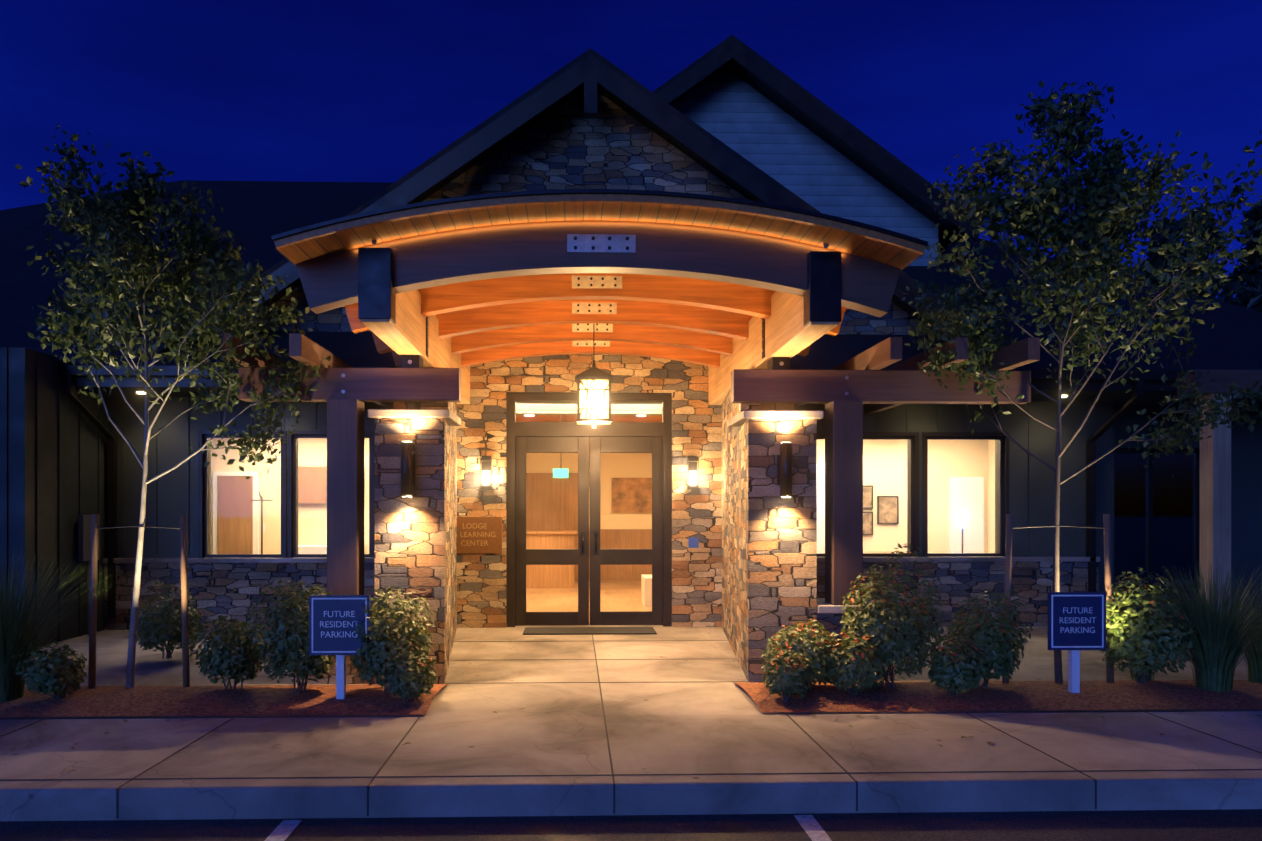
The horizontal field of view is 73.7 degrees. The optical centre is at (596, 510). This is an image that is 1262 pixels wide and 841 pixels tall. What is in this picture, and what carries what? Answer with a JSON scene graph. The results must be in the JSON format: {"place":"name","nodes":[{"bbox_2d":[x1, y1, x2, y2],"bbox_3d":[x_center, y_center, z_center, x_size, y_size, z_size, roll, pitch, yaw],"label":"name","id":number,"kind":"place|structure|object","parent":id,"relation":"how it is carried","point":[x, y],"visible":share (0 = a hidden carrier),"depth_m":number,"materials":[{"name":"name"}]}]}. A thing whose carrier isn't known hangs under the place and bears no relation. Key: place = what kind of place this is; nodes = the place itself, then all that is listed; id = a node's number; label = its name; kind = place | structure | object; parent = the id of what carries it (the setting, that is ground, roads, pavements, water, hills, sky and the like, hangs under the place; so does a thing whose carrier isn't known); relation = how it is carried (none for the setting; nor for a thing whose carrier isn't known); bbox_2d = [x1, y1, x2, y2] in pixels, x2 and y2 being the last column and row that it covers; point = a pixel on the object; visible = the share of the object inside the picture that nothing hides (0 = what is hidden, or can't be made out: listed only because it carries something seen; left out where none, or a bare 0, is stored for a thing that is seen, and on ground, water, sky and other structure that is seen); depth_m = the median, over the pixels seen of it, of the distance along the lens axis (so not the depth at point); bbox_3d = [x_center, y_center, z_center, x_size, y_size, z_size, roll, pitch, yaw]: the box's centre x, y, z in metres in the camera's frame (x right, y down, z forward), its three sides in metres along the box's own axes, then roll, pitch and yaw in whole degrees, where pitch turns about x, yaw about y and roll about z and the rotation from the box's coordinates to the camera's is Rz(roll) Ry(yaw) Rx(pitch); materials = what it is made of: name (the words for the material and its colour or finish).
{"place":"outdoors","nodes":[
{"label":"outdoors","id":0,"kind":"place"},
{"bbox_2d":[293,623,374,683],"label":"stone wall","id":1,"kind":"structure","parent":0,"point":[352,677],"depth_m":7.27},
{"bbox_2d":[327,399,363,594],"bbox_3d":[-2.201,-0.066,7.376,0.260,1.790,0.260,0,0,-2],"label":"pergola post","id":2,"kind":"object","parent":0,"point":[345,496],"visible":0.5,"depth_m":7.25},
{"bbox_2d":[239,367,460,401],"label":"pergola beam","id":3,"kind":"structure","parent":2,"relation":"on","point":[402,384],"depth_m":7.30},
{"bbox_2d":[220,333,392,408],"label":"pergola rafters","id":4,"kind":"object","parent":3,"relation":"on","point":[306,351],"visible":0.42,"depth_m":7.11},
{"bbox_2d":[358,247,469,403],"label":"canopy beam","id":5,"kind":"structure","parent":3,"relation":"on","point":[405,334],"depth_m":6.56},
{"bbox_2d":[344,273,845,367],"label":"canopy ribs","id":6,"kind":"object","parent":5,"relation":"attached to","point":[697,321],"visible":0.71,"depth_m":8.30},
{"bbox_2d":[296,220,900,316],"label":"arched beam","id":7,"kind":"structure","parent":5,"relation":"attached to","point":[330,282],"depth_m":6.17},
{"bbox_2d":[271,189,927,245],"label":"curved roof","id":8,"kind":"structure","parent":5,"relation":"on","point":[597,191],"depth_m":5.76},
{"bbox_2d":[274,194,925,330],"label":"canopy deck","id":9,"kind":"structure","parent":8,"relation":"on","point":[400,220],"depth_m":5.88,"materials":[{"name":"brown wood"}]},
{"bbox_2d":[575,323,612,426],"bbox_3d":[-0.030,-1.484,8.505,0.380,1.285,0.380,0,0,-2],"label":"hanging lantern","id":10,"kind":"object","parent":9,"relation":"hanging from","point":[593,395],"visible":1,"depth_m":8.36,"materials":[{"name":"glass"}]},
{"bbox_2d":[276,202,923,332],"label":"canopy deck joints","id":11,"kind":"object","parent":9,"relation":"attached to","point":[601,220],"visible":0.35,"depth_m":5.97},
{"bbox_2d":[567,234,635,346],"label":"bolt plates","id":12,"kind":"object","parent":8,"relation":"attached to","point":[601,243],"visible":0.88,"depth_m":7.35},
{"bbox_2d":[526,473,577,580],"bbox_3d":[-1.235,0.349,17.971,1.900,2.300,0.090,0,0,-2],"label":"wood panel","id":13,"kind":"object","parent":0,"point":[538,481],"depth_m":17.93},
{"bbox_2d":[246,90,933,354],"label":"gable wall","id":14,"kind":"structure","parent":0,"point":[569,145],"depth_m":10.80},
{"bbox_2d":[0,809,1261,840],"bbox_3d":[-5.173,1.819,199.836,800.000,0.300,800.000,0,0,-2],"label":"ground","id":15,"kind":"structure","parent":0,"point":[1190,825],"depth_m":4.42,"materials":[{"name":"asphalt"}]},
{"bbox_2d":[264,815,831,840],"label":"parking stripes","id":16,"kind":"object","parent":15,"relation":"on","point":[809,824],"visible":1,"depth_m":4.39,"materials":[{"name":"paint"}]},
{"bbox_2d":[116,771,1096,818],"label":"kerb joints","id":17,"kind":"object","parent":15,"relation":"on","point":[373,778],"visible":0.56,"depth_m":4.61,"materials":[{"name":"grey concrete"}]},
{"bbox_2d":[0,621,1261,820],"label":"sidewalk slab","id":18,"kind":"structure","parent":15,"relation":"on","point":[682,723],"depth_m":5.26,"materials":[{"name":"concrete"}]},
{"bbox_2d":[0,348,106,645],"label":"wing wall","id":19,"kind":"structure","parent":18,"relation":"on","point":[22,451],"depth_m":9.46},
{"bbox_2d":[3,347,100,646],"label":"siding battens","id":20,"kind":"object","parent":19,"relation":"attached to","point":[5,456],"visible":0.67,"depth_m":9.26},
{"bbox_2d":[57,365,1190,617],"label":"gutters and downspouts","id":21,"kind":"object","parent":19,"relation":"attached to","point":[69,373],"visible":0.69,"depth_m":10.39,"materials":[{"name":"brown metal"}]},
{"bbox_2d":[0,180,1261,369],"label":"roof","id":22,"kind":"structure","parent":19,"relation":"on","point":[254,216],"depth_m":11.90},
{"bbox_2d":[147,48,1006,354],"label":"gable roof","id":23,"kind":"structure","parent":22,"relation":"on","point":[537,88],"depth_m":10.20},
{"bbox_2d":[211,54,964,335],"bbox_3d":[-0.084,-3.781,10.508,9.200,3.500,0.632,0,0,-2],"label":"gable barge","id":24,"kind":"object","parent":23,"relation":"attached to","point":[590,75],"visible":0.58,"depth_m":10.21},
{"bbox_2d":[75,376,1176,390],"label":"eave fascia","id":25,"kind":"structure","parent":22,"relation":"attached to","point":[1041,385],"depth_m":10.02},
{"bbox_2d":[653,35,976,250],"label":"gable roof","id":26,"kind":"structure","parent":22,"relation":"on","point":[945,242],"depth_m":12.49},
{"bbox_2d":[656,40,978,242],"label":"roof fascia","id":27,"kind":"structure","parent":26,"relation":"attached to","point":[818,120],"depth_m":12.52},
{"bbox_2d":[75,387,1261,404],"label":"eave soffit","id":28,"kind":"structure","parent":19,"relation":"attached to","point":[1148,398],"depth_m":10.46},
{"bbox_2d":[78,515,99,634],"bbox_3d":[-6.106,0.774,10.117,0.060,1.450,0.350,0,0,-2],"label":"utility box","id":29,"kind":"object","parent":18,"relation":"on","point":[84,537],"visible":0.72,"depth_m":10.01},
{"bbox_2d":[136,575,203,658],"bbox_3d":[-4.277,1.063,8.387,0.653,0.820,0.706,0,0,-2],"label":"shrub","id":30,"kind":"object","parent":18,"relation":"on","point":[162,631],"visible":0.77,"depth_m":8.24,"materials":[{"name":"green plant"}]},
{"bbox_2d":[104,563,374,629],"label":"stone wall","id":31,"kind":"structure","parent":18,"relation":"on","point":[230,590],"depth_m":10.61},
{"bbox_2d":[103,558,374,562],"bbox_3d":[-4.104,0.629,10.651,4.170,0.060,0.130,0,0,-2],"label":"stone ledge","id":32,"kind":"object","parent":31,"relation":"on","point":[230,560],"visible":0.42,"depth_m":10.57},
{"bbox_2d":[107,397,384,557],"bbox_3d":[-4.109,-0.576,10.821,4.170,2.350,0.250,0,0,-2],"label":"window wall","id":33,"kind":"structure","parent":18,"relation":"on","point":[170,484],"depth_m":10.66,"materials":[{"name":"black"}]},
{"bbox_2d":[198,430,286,557],"bbox_3d":[-4.497,-0.209,10.733,1.100,1.615,0.145,0,0,-2],"label":"window frame","id":34,"kind":"object","parent":33,"relation":"attached to","point":[207,434],"visible":0.83,"depth_m":10.69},
{"bbox_2d":[121,397,379,553],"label":"wall battens","id":35,"kind":"object","parent":33,"relation":"attached to","point":[155,468],"depth_m":10.64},
{"bbox_2d":[288,431,374,557],"bbox_3d":[-3.377,-0.209,10.763,1.100,1.615,0.145,0,0,-2],"label":"window frame","id":36,"kind":"object","parent":33,"relation":"attached to","point":[293,481],"visible":0.69,"depth_m":10.73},
{"bbox_2d":[211,438,370,557],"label":"interior wall","id":37,"kind":"structure","parent":18,"relation":"on","point":[306,533],"depth_m":13.42,"materials":[{"name":"beige paint"}]},
{"bbox_2d":[217,476,252,553],"bbox_3d":[-5.738,0.474,13.363,0.550,2.050,0.060,0,0,-2],"label":"room door","id":38,"kind":"structure","parent":37,"relation":"in","point":[226,530],"depth_m":13.33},
{"bbox_2d":[213,471,258,553],"bbox_3d":[-5.738,0.439,13.376,0.710,2.120,0.045,0,0,-2],"label":"door trim","id":39,"kind":"structure","parent":38,"relation":"attached to","point":[254,474],"depth_m":13.36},
{"bbox_2d":[298,466,364,502],"bbox_3d":[-4.263,-0.411,13.388,1.100,0.580,0.090,0,0,-2],"label":"room panel","id":40,"kind":"object","parent":37,"relation":"in","point":[314,492],"depth_m":13.34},
{"bbox_2d":[375,418,456,683],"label":"stone pier","id":41,"kind":"structure","parent":18,"relation":"on","point":[416,542],"depth_m":7.26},
{"bbox_2d":[401,441,414,496],"bbox_3d":[-1.615,-0.351,7.177,0.100,0.466,0.170,0,0,-2],"label":"wall sconce","id":42,"kind":"object","parent":41,"relation":"attached to","point":[407,469],"visible":1,"depth_m":7.10,"materials":[{"name":"brown metal"}]},
{"bbox_2d":[368,409,460,425],"bbox_3d":[-1.626,-0.836,7.587,0.700,0.070,0.750,0,0,-2],"label":"pier cap","id":43,"kind":"object","parent":41,"relation":"on","point":[451,417],"visible":0.77,"depth_m":7.22,"materials":[{"name":"concrete"}]},
{"bbox_2d":[393,402,456,446],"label":"stone wing","id":44,"kind":"structure","parent":41,"relation":"on","point":[452,406],"depth_m":8.01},
{"bbox_2d":[516,415,661,621],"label":"interior wall","id":45,"kind":"structure","parent":18,"relation":"on","point":[613,463],"depth_m":18.02,"materials":[{"name":"paint"}]},
{"bbox_2d":[526,530,576,587],"bbox_3d":[-1.198,0.949,16.576,1.600,1.100,0.800,0,0,-2],"label":"reception desk","id":46,"kind":"object","parent":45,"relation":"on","point":[554,575],"depth_m":16.23,"materials":[{"name":"brown wood"}]},
{"bbox_2d":[589,529,651,580],"bbox_3d":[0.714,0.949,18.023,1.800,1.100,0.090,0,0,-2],"label":"reception desk","id":47,"kind":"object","parent":45,"relation":"attached to","point":[611,573],"depth_m":17.98,"materials":[{"name":"brown wood"}]},
{"bbox_2d":[612,478,651,512],"bbox_3d":[0.764,-0.326,18.047,0.900,0.750,0.035,0,0,-2],"label":"wall picture","id":48,"kind":"object","parent":45,"relation":"in","point":[623,496],"depth_m":18.03},
{"bbox_2d":[457,355,721,627],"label":"stone wall","id":49,"kind":"structure","parent":18,"relation":"on","point":[696,513],"depth_m":10.82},
{"bbox_2d":[457,517,501,553],"bbox_3d":[-1.581,0.314,10.749,0.740,0.470,0.030,0,0,-2],"label":"wall sign","id":50,"kind":"object","parent":49,"relation":"attached to","point":[494,524],"visible":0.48,"depth_m":10.74,"materials":[{"name":"wood"}]},
{"bbox_2d":[506,392,671,626],"bbox_3d":[-0.100,-0.011,10.904,2.130,3.020,0.120,0,0,-2],"label":"door frame","id":51,"kind":"object","parent":49,"relation":"in","point":[514,428],"visible":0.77,"depth_m":10.85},
{"bbox_2d":[515,436,588,625],"bbox_3d":[-0.579,0.264,10.889,0.951,2.440,0.055,0,0,-2],"label":"door","id":52,"kind":"structure","parent":51,"relation":"in","point":[524,556],"depth_m":10.86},
{"bbox_2d":[590,437,662,624],"bbox_3d":[0.380,0.264,10.914,0.951,2.440,0.055,0,0,-2],"label":"door","id":53,"kind":"structure","parent":51,"relation":"in","point":[653,556],"depth_m":10.89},
{"bbox_2d":[687,456,698,488],"bbox_3d":[1.229,-0.491,10.775,0.130,0.420,0.130,0,0,-2],"label":"wall sconce","id":54,"kind":"object","parent":49,"relation":"attached to","point":[692,461],"depth_m":10.74,"materials":[{"name":"glass"}]},
{"bbox_2d":[523,627,656,634],"bbox_3d":[-0.092,1.489,10.429,1.620,0.012,0.550,0,0,-2],"label":"door mat","id":55,"kind":"object","parent":18,"relation":"on","point":[578,630],"depth_m":10.41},
{"bbox_2d":[0,680,1261,716],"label":"mulch beds","id":56,"kind":"object","parent":18,"relation":"on","point":[199,700],"visible":0.77,"depth_m":6.48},
{"bbox_2d":[11,640,86,698],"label":"shrub","id":57,"kind":"object","parent":56,"relation":"on","point":[54,672],"visible":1,"depth_m":6.39,"materials":[{"name":"green plant"}]},
{"bbox_2d":[0,548,113,701],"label":"grass","id":58,"kind":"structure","parent":56,"relation":"on","point":[13,625],"depth_m":6.46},
{"bbox_2d":[88,514,189,688],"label":"tree stakes","id":59,"kind":"object","parent":56,"relation":"on","point":[93,608],"visible":0.85,"depth_m":6.96,"materials":[{"name":"brown wood"}]},
{"bbox_2d":[15,122,330,687],"bbox_3d":[-3.444,-0.704,7.046,2.248,4.369,2.074,0,0,-31],"label":"tree","id":60,"kind":"object","parent":56,"relation":"on","point":[121,253],"visible":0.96,"depth_m":6.80,"materials":[{"name":"green plant"}]},
{"bbox_2d":[182,615,269,689],"bbox_3d":[-3.009,1.159,6.870,0.648,0.627,0.495,0,0,-2],"label":"shrub","id":61,"kind":"object","parent":56,"relation":"on","point":[234,656],"visible":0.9,"depth_m":6.75,"materials":[{"name":"green plant"}]},
{"bbox_2d":[247,580,335,694],"bbox_3d":[-2.388,1.008,6.710,0.705,0.926,0.649,0,0,23],"label":"shrub","id":62,"kind":"object","parent":56,"relation":"on","point":[290,649],"visible":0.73,"depth_m":6.52,"materials":[{"name":"green plant"}]},
{"bbox_2d":[309,595,369,698],"bbox_3d":[-1.977,1.074,6.490,0.460,0.850,0.084,0,0,-2],"label":"parking sign","id":63,"kind":"object","parent":56,"relation":"on","point":[333,620],"visible":1,"depth_m":6.45,"materials":[{"name":"metal"}]},
{"bbox_2d":[349,586,434,693],"bbox_3d":[-1.616,1.028,6.670,0.680,0.888,0.692,0,0,-2],"label":"shrub","id":64,"kind":"object","parent":56,"relation":"on","point":[373,659],"visible":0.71,"depth_m":6.48,"materials":[{"name":"green plant"}]},
{"bbox_2d":[382,642,435,702],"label":"shrub","id":65,"kind":"object","parent":56,"relation":"on","point":[410,682],"visible":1,"depth_m":6.31,"materials":[{"name":"green plant"}]},
{"bbox_2d":[760,644,813,701],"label":"shrub","id":66,"kind":"object","parent":56,"relation":"on","point":[787,679],"visible":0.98,"depth_m":6.40,"materials":[{"name":"green plant"}]},
{"bbox_2d":[762,617,841,689],"bbox_3d":[1.660,1.171,6.825,0.646,0.605,0.792,0,0,-2],"label":"shrub","id":67,"kind":"object","parent":56,"relation":"on","point":[816,659],"visible":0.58,"depth_m":6.68,"materials":[{"name":"green plant"}]},
{"bbox_2d":[821,629,886,694],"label":"shrub","id":68,"kind":"object","parent":56,"relation":"on","point":[853,672],"visible":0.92,"depth_m":6.54,"materials":[{"name":"green plant"}]},
{"bbox_2d":[840,543,943,688],"bbox_3d":[2.403,0.865,6.863,0.792,1.216,0.770,0,0,-2],"label":"shrub","id":69,"kind":"object","parent":56,"relation":"on","point":[890,629],"visible":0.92,"depth_m":6.68,"materials":[{"name":"green plant"}]},
{"bbox_2d":[927,634,987,695],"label":"shrub","id":70,"kind":"object","parent":56,"relation":"on","point":[945,671],"visible":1,"depth_m":6.52,"materials":[{"name":"green plant"}]},
{"bbox_2d":[943,590,1034,687],"bbox_3d":[3.238,1.061,6.946,0.680,0.822,0.570,0,0,-2],"label":"shrub","id":71,"kind":"object","parent":56,"relation":"on","point":[985,635],"visible":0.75,"depth_m":6.80,"materials":[{"name":"green plant"}]},
{"bbox_2d":[1002,514,1113,682],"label":"tree stakes","id":72,"kind":"object","parent":56,"relation":"on","point":[1107,570],"visible":0.69,"depth_m":7.15,"materials":[{"name":"brown wood"}]},
{"bbox_2d":[1048,592,1105,692],"bbox_3d":[3.819,1.074,6.726,0.460,0.850,0.084,0,0,-2],"label":"parking sign","id":73,"kind":"object","parent":56,"relation":"on","point":[1076,622],"visible":1,"depth_m":6.69,"materials":[{"name":"metal"}]},
{"bbox_2d":[898,80,1261,683],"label":"tree","id":74,"kind":"object","parent":56,"relation":"on","point":[1111,219],"visible":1,"depth_m":7.00,"materials":[{"name":"green plant"}]},
{"bbox_2d":[1099,567,1200,683],"bbox_3d":[4.546,0.973,6.992,0.760,1.000,0.774,0,0,-2],"label":"shrub","id":75,"kind":"object","parent":56,"relation":"on","point":[1147,640],"visible":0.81,"depth_m":6.84,"materials":[{"name":"green plant"}]},
{"bbox_2d":[1121,561,1261,691],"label":"grass","id":76,"kind":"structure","parent":56,"relation":"on","point":[1219,652],"depth_m":6.71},
{"bbox_2d":[1190,574,1261,682],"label":"grass","id":77,"kind":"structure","parent":56,"relation":"on","point":[1254,662],"depth_m":7.17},
{"bbox_2d":[0,634,1261,780],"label":"sidewalk joints","id":78,"kind":"object","parent":18,"relation":"on","point":[610,758],"visible":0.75,"depth_m":5.24,"materials":[{"name":"grey concrete"}]},
{"bbox_2d":[722,419,816,681],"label":"stone pier","id":79,"kind":"structure","parent":18,"relation":"on","point":[769,561],"depth_m":7.35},
{"bbox_2d":[722,369,793,446],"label":"stone wing","id":80,"kind":"structure","parent":79,"relation":"on","point":[730,410],"depth_m":8.80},
{"bbox_2d":[728,410,823,426],"bbox_3d":[1.613,-0.836,7.674,0.700,0.070,0.750,0,0,-2],"label":"pier cap","id":81,"kind":"object","parent":79,"relation":"on","point":[740,419],"visible":0.73,"depth_m":7.30,"materials":[{"name":"concrete"}]},
{"bbox_2d":[777,442,791,496],"bbox_3d":[1.624,-0.351,7.264,0.100,0.466,0.170,0,0,-2],"label":"wall sconce","id":82,"kind":"object","parent":79,"relation":"attached to","point":[784,469],"visible":1,"depth_m":7.19,"materials":[{"name":"brown metal"}]},
{"bbox_2d":[817,439,994,552],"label":"interior wall","id":83,"kind":"structure","parent":18,"relation":"on","point":[938,517],"depth_m":13.79,"materials":[{"name":"beige paint"}]},
{"bbox_2d":[817,463,824,552],"bbox_3d":[3.686,0.374,13.527,0.600,2.250,0.440,0,0,-2],"label":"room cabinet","id":84,"kind":"object","parent":83,"relation":"on","point":[821,506],"depth_m":13.30,"materials":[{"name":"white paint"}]},
{"bbox_2d":[863,487,896,533],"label":"framed pictures","id":85,"kind":"object","parent":83,"relation":"attached to","point":[889,514],"depth_m":13.75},
{"bbox_2d":[949,477,983,552],"bbox_3d":[6.055,0.474,13.785,0.550,2.050,0.050,0,0,-2],"label":"room door","id":86,"kind":"structure","parent":83,"relation":"in","point":[960,493],"depth_m":13.76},
{"bbox_2d":[794,401,1094,556],"bbox_3d":[4.168,-0.576,11.044,4.670,2.350,0.250,0,0,-2],"label":"window wall","id":87,"kind":"structure","parent":18,"relation":"on","point":[923,417],"depth_m":10.96,"materials":[{"name":"black"}]},
{"bbox_2d":[817,432,918,556],"bbox_3d":[3.441,-0.209,10.947,1.460,1.615,0.145,0,0,-2],"label":"window frame","id":88,"kind":"object","parent":87,"relation":"attached to","point":[912,479],"visible":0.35,"depth_m":10.94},
{"bbox_2d":[815,401,1091,552],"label":"wall battens","id":89,"kind":"object","parent":87,"relation":"attached to","point":[1029,458],"depth_m":10.94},
{"bbox_2d":[817,562,1098,626],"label":"stone wall","id":90,"kind":"structure","parent":87,"relation":"attached to","point":[1032,583],"depth_m":10.87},
{"bbox_2d":[817,557,1099,561],"bbox_3d":[4.173,0.629,10.874,4.670,0.060,0.130,0,0,-2],"label":"stone wall cap","id":91,"kind":"object","parent":90,"relation":"on","point":[989,559],"visible":0.42,"depth_m":10.83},
{"bbox_2d":[922,432,1008,556],"bbox_3d":[4.785,-0.209,10.983,1.130,1.615,0.145,0,0,-2],"label":"window frame","id":92,"kind":"object","parent":87,"relation":"attached to","point":[997,436],"visible":0.81,"depth_m":10.95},
{"bbox_2d":[1095,401,1261,620],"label":"recess wall","id":93,"kind":"structure","parent":18,"relation":"on","point":[1246,495],"depth_m":11.44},
{"bbox_2d":[1114,448,1199,594],"bbox_3d":[7.542,0.149,11.499,1.400,2.000,0.080,0,0,-2],"label":"window frame","id":94,"kind":"object","parent":93,"relation":"attached to","point":[1196,451],"visible":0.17,"depth_m":11.47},
{"bbox_2d":[1114,453,1193,589],"bbox_3d":[7.542,0.149,11.493,1.260,1.860,0.008,0,0,-2],"label":"window","id":95,"kind":"structure","parent":94,"relation":"in","point":[1173,521],"depth_m":11.49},
{"bbox_2d":[1134,217,1192,292],"bbox_3d":[23.145,-5.261,34.543,6.350,13.521,7.254,0,0,-2],"label":"tree","id":96,"kind":"object","parent":15,"relation":"on","point":[1156,259],"visible":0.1,"depth_m":34.15,"materials":[{"name":"green plant"}]},
{"bbox_2d":[1176,206,1234,304],"bbox_3d":[27.480,-6.217,37.925,8.465,15.432,7.493,0,0,-34],"label":"tree","id":97,"kind":"object","parent":15,"relation":"on","point":[1214,293],"visible":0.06,"depth_m":38.23,"materials":[{"name":"green plant"}]},
{"bbox_2d":[1216,202,1261,311],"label":"tree","id":98,"kind":"object","parent":15,"relation":"on","point":[1251,289],"visible":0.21,"depth_m":40.71,"materials":[{"name":"green plant"}]},
{"bbox_2d":[0,0,1261,299],"label":"sky","id":99,"kind":"structure","parent":0,"point":[214,90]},
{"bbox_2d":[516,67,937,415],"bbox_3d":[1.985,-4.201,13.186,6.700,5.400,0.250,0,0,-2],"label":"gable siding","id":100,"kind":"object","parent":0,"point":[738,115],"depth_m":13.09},
{"bbox_2d":[708,251,840,404],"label":"canopy beam","id":101,"kind":"structure","parent":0,"point":[788,333],"depth_m":6.89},
{"bbox_2d":[825,401,862,604],"bbox_3d":[2.198,-0.066,7.494,0.260,1.790,0.260,0,0,-2],"label":"pergola post","id":102,"kind":"object","parent":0,"point":[843,494],"visible":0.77,"depth_m":7.37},
{"bbox_2d":[731,369,1030,403],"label":"pergola beam","id":103,"kind":"structure","parent":102,"relation":"on","point":[829,386],"depth_m":7.42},
{"bbox_2d":[794,337,1039,414],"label":"rafter tails","id":104,"kind":"object","parent":103,"relation":"on","point":[884,353],"visible":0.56,"depth_m":7.25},
{"bbox_2d":[817,613,894,681],"bbox_3d":[2.263,1.199,7.666,0.700,0.600,0.560,0,0,-2],"label":"stone pedestal","id":105,"kind":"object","parent":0,"point":[831,622],"depth_m":7.38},
{"bbox_2d":[817,598,900,613],"bbox_3d":[2.288,0.864,7.667,0.730,0.070,0.640,0,0,-2],"label":"wall cap","id":106,"kind":"object","parent":105,"relation":"on","point":[823,607],"visible":0.19,"depth_m":7.34,"materials":[{"name":"concrete"}]},
{"bbox_2d":[1200,394,1230,613],"bbox_3d":[6.677,0.124,9.085,0.200,2.750,0.200,0,0,-2],"label":"pergola post","id":107,"kind":"object","parent":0,"point":[1215,499],"visible":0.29,"depth_m":8.99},
{"bbox_2d":[1177,369,1261,396],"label":"pergola beam","id":108,"kind":"structure","parent":107,"relation":"on","point":[1244,377],"depth_m":8.95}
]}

